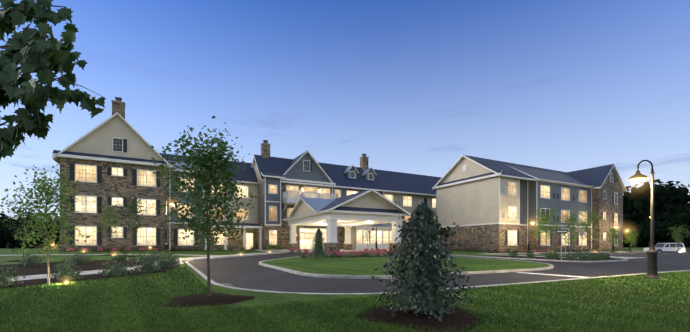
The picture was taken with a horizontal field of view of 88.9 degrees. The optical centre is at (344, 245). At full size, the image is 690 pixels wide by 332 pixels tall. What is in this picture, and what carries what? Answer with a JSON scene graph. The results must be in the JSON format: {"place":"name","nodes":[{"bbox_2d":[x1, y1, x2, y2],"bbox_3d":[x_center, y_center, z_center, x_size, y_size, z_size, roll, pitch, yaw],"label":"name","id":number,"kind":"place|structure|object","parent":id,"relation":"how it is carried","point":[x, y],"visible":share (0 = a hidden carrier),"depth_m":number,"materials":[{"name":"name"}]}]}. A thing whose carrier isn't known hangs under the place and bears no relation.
{"place":"outdoors","nodes":[
{"label":"outdoors","id":0,"kind":"place"},
{"bbox_2d":[60,100,622,253],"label":"building","id":1,"kind":"structure","parent":0,"point":[491,237],"depth_m":48.80,"materials":[{"name":"brown stone"}]},
{"bbox_2d":[115,97,365,155],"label":"chimney cap","id":2,"kind":"object","parent":1,"relation":"attached to","point":[120,99],"visible":0.81,"depth_m":47.31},
{"bbox_2d":[169,161,409,226],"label":"building seam","id":3,"kind":"object","parent":1,"relation":"attached to","point":[315,204],"visible":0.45,"depth_m":41.85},
{"bbox_2d":[67,115,518,229],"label":"beige building","id":4,"kind":"structure","parent":1,"relation":"attached to","point":[474,202],"depth_m":48.38,"materials":[{"name":"beige paint"}]},
{"bbox_2d":[53,150,613,225],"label":"roof","id":5,"kind":"structure","parent":1,"relation":"attached to","point":[400,181],"depth_m":54.59,"materials":[{"name":"grey"}]},
{"bbox_2d":[52,112,626,249],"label":"building trim","id":6,"kind":"structure","parent":1,"relation":"attached to","point":[331,216],"depth_m":47.23,"materials":[{"name":"white paint"}]},
{"bbox_2d":[292,219,392,226],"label":"canopy ceiling","id":7,"kind":"structure","parent":1,"relation":"attached to","point":[345,222],"depth_m":41.96,"materials":[{"name":"white paint"}]},
{"bbox_2d":[70,139,618,244],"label":"window shutters","id":8,"kind":"object","parent":1,"relation":"attached to","point":[99,180],"visible":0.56,"depth_m":39.70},
{"bbox_2d":[76,141,617,248],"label":"windows","id":9,"kind":"structure","parent":1,"relation":"attached to","point":[191,237],"depth_m":49.99,"materials":[{"name":"glass"}]},
{"bbox_2d":[113,138,612,181],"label":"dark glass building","id":10,"kind":"structure","parent":1,"relation":"attached to","point":[117,146],"depth_m":51.51,"materials":[{"name":"black glass"}]},
{"bbox_2d":[395,188,504,217],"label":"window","id":11,"kind":"structure","parent":1,"relation":"attached to","point":[503,191],"depth_m":46.75,"materials":[{"name":"glass"}]},
{"bbox_2d":[505,164,591,185],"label":"roof","id":12,"kind":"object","parent":1,"relation":"attached to","point":[547,175],"visible":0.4,"depth_m":54.30,"materials":[{"name":"grey"}]},
{"bbox_2d":[0,248,689,331],"bbox_3d":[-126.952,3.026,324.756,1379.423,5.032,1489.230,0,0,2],"label":"ground grass","id":13,"kind":"structure","parent":0,"point":[360,266],"depth_m":8.26,"materials":[{"name":"green plant"}]},
{"bbox_2d":[163,193,177,253],"bbox_3d":[-11.970,-1.328,24.055,1.059,4.577,0.589,0,0,-9],"label":"lamp post","id":14,"kind":"object","parent":13,"relation":"on","point":[166,246],"visible":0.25,"depth_m":23.99,"materials":[{"name":"grey metal"}]},
{"bbox_2d":[0,250,634,331],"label":"mulch bed","id":15,"kind":"object","parent":13,"relation":"on","point":[460,317],"visible":0.56,"depth_m":7.69,"materials":[{"name":"brown soil"}]},
{"bbox_2d":[67,247,547,255],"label":"flowering plants","id":16,"kind":"object","parent":15,"relation":"on","point":[307,250],"visible":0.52,"depth_m":35.47,"materials":[{"name":"pink plant"}]},
{"bbox_2d":[0,164,689,256],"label":"plant leaves","id":17,"kind":"object","parent":15,"relation":"on","point":[40,189],"visible":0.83,"depth_m":10.71,"materials":[{"name":"green plant"}]},
{"bbox_2d":[0,246,689,286],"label":"shrubs","id":18,"kind":"object","parent":15,"relation":"on","point":[162,255],"visible":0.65,"depth_m":18.93,"materials":[{"name":"green plant"}]},
{"bbox_2d":[0,227,689,311],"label":"shrubs","id":19,"kind":"object","parent":15,"relation":"on","point":[319,248],"visible":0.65,"depth_m":13.09,"materials":[{"name":"green plant"}]},
{"bbox_2d":[311,251,404,257],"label":"flowers","id":20,"kind":"object","parent":15,"relation":"on","point":[371,254],"visible":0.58,"depth_m":29.55,"materials":[{"name":"plant"}]},
{"bbox_2d":[371,203,475,321],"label":"plant leaves","id":21,"kind":"object","parent":15,"relation":"on","point":[417,219],"visible":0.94,"depth_m":6.06,"materials":[{"name":"green plant"}]},
{"bbox_2d":[562,226,569,255],"bbox_3d":[18.144,-0.249,28.930,0.760,2.850,0.060,0,0,-3],"label":"signpost","id":22,"kind":"object","parent":15,"relation":"on","point":[567,229],"visible":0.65,"depth_m":28.90,"materials":[{"name":"grey metal"}]},
{"bbox_2d":[579,228,584,235],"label":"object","id":23,"kind":"object","parent":15,"relation":"on","point":[581,232],"visible":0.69,"depth_m":33.45,"materials":[{"name":"grey metal"}]},
{"bbox_2d":[0,3,684,311],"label":"tree trunks","id":24,"kind":"object","parent":13,"relation":"on","point":[206,221],"visible":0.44,"depth_m":7.95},
{"bbox_2d":[0,3,73,153],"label":"tree leaves","id":25,"kind":"object","parent":24,"relation":"on","point":[61,102],"visible":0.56,"depth_m":2.62,"materials":[{"name":"green plant"}]},
{"bbox_2d":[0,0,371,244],"bbox_3d":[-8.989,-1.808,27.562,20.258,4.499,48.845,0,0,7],"label":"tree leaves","id":26,"kind":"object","parent":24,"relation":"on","point":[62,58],"visible":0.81,"depth_m":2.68,"materials":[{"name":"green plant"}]},
{"bbox_2d":[149,116,256,249],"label":"plant leaves","id":27,"kind":"object","parent":24,"relation":"on","point":[201,157],"visible":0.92,"depth_m":7.71,"materials":[{"name":"green plant"}]},
{"bbox_2d":[0,266,689,331],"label":"grass blades","id":28,"kind":"object","parent":13,"relation":"on","point":[480,314],"depth_m":6.92,"materials":[{"name":"green plant"}]},
{"bbox_2d":[0,179,689,250],"bbox_3d":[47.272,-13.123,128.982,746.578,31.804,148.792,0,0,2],"label":"trees","id":29,"kind":"object","parent":13,"relation":"on","point":[671,206],"visible":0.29,"depth_m":111.15,"materials":[{"name":"green plant"}]},
{"bbox_2d":[628,160,663,279],"bbox_3d":[11.659,-0.888,13.551,1.218,4.877,0.819,0,0,2],"label":"lamp post","id":30,"kind":"object","parent":13,"relation":"on","point":[652,254],"depth_m":13.50,"materials":[{"name":"grey metal"}]},
{"bbox_2d":[630,178,645,182],"bbox_3d":[11.353,-2.564,13.611,0.500,0.230,0.500,0,0,2],"label":"lamp light","id":31,"kind":"object","parent":30,"relation":"attached to","point":[636,180],"depth_m":13.50,"materials":[{"name":"white glass"}]},
{"bbox_2d":[0,250,689,294],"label":"curb","id":32,"kind":"structure","parent":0,"point":[187,261],"depth_m":16.32,"materials":[{"name":"grey concrete"}]},
{"bbox_2d":[372,225,377,248],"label":"lamp post","id":33,"kind":"object","parent":32,"relation":"on","point":[376,243],"visible":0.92,"depth_m":50.74,"materials":[{"name":"grey metal"}]},
{"bbox_2d":[527,217,533,252],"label":"lamp post","id":34,"kind":"object","parent":32,"relation":"on","point":[528,246],"visible":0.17,"depth_m":43.66,"materials":[{"name":"grey metal"}]},
{"bbox_2d":[0,0,689,220],"label":"sky","id":35,"kind":"structure","parent":0,"point":[418,87],"materials":[{"name":"blue"}]},
{"bbox_2d":[189,251,689,292],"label":"asphalt ground","id":36,"kind":"structure","parent":0,"point":[221,271],"depth_m":15.68,"materials":[{"name":"grey asphalt"}]},
{"bbox_2d":[227,256,677,284],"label":"ground seam","id":37,"kind":"object","parent":36,"relation":"on","point":[474,280],"visible":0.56,"depth_m":15.54,"materials":[{"name":"black concrete"}]},
{"bbox_2d":[643,243,685,251],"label":"white suv","id":38,"kind":"object","parent":36,"relation":"on","point":[668,249],"visible":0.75,"depth_m":55.87,"materials":[{"name":"white metal"}]},
{"bbox_2d":[655,243,682,246],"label":"car windows","id":39,"kind":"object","parent":38,"relation":"attached to","point":[667,245],"visible":0.8,"depth_m":55.95,"materials":[{"name":"glass"}]},
{"bbox_2d":[657,249,685,252],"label":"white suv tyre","id":40,"kind":"object","parent":38,"relation":"attached to","point":[681,250],"visible":0.33,"depth_m":55.84,"materials":[{"name":"rubber"}]},
{"bbox_2d":[205,255,683,293],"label":"curb","id":41,"kind":"object","parent":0,"point":[227,284],"visible":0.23,"depth_m":11.53,"materials":[{"name":"grey concrete"}]}
]}

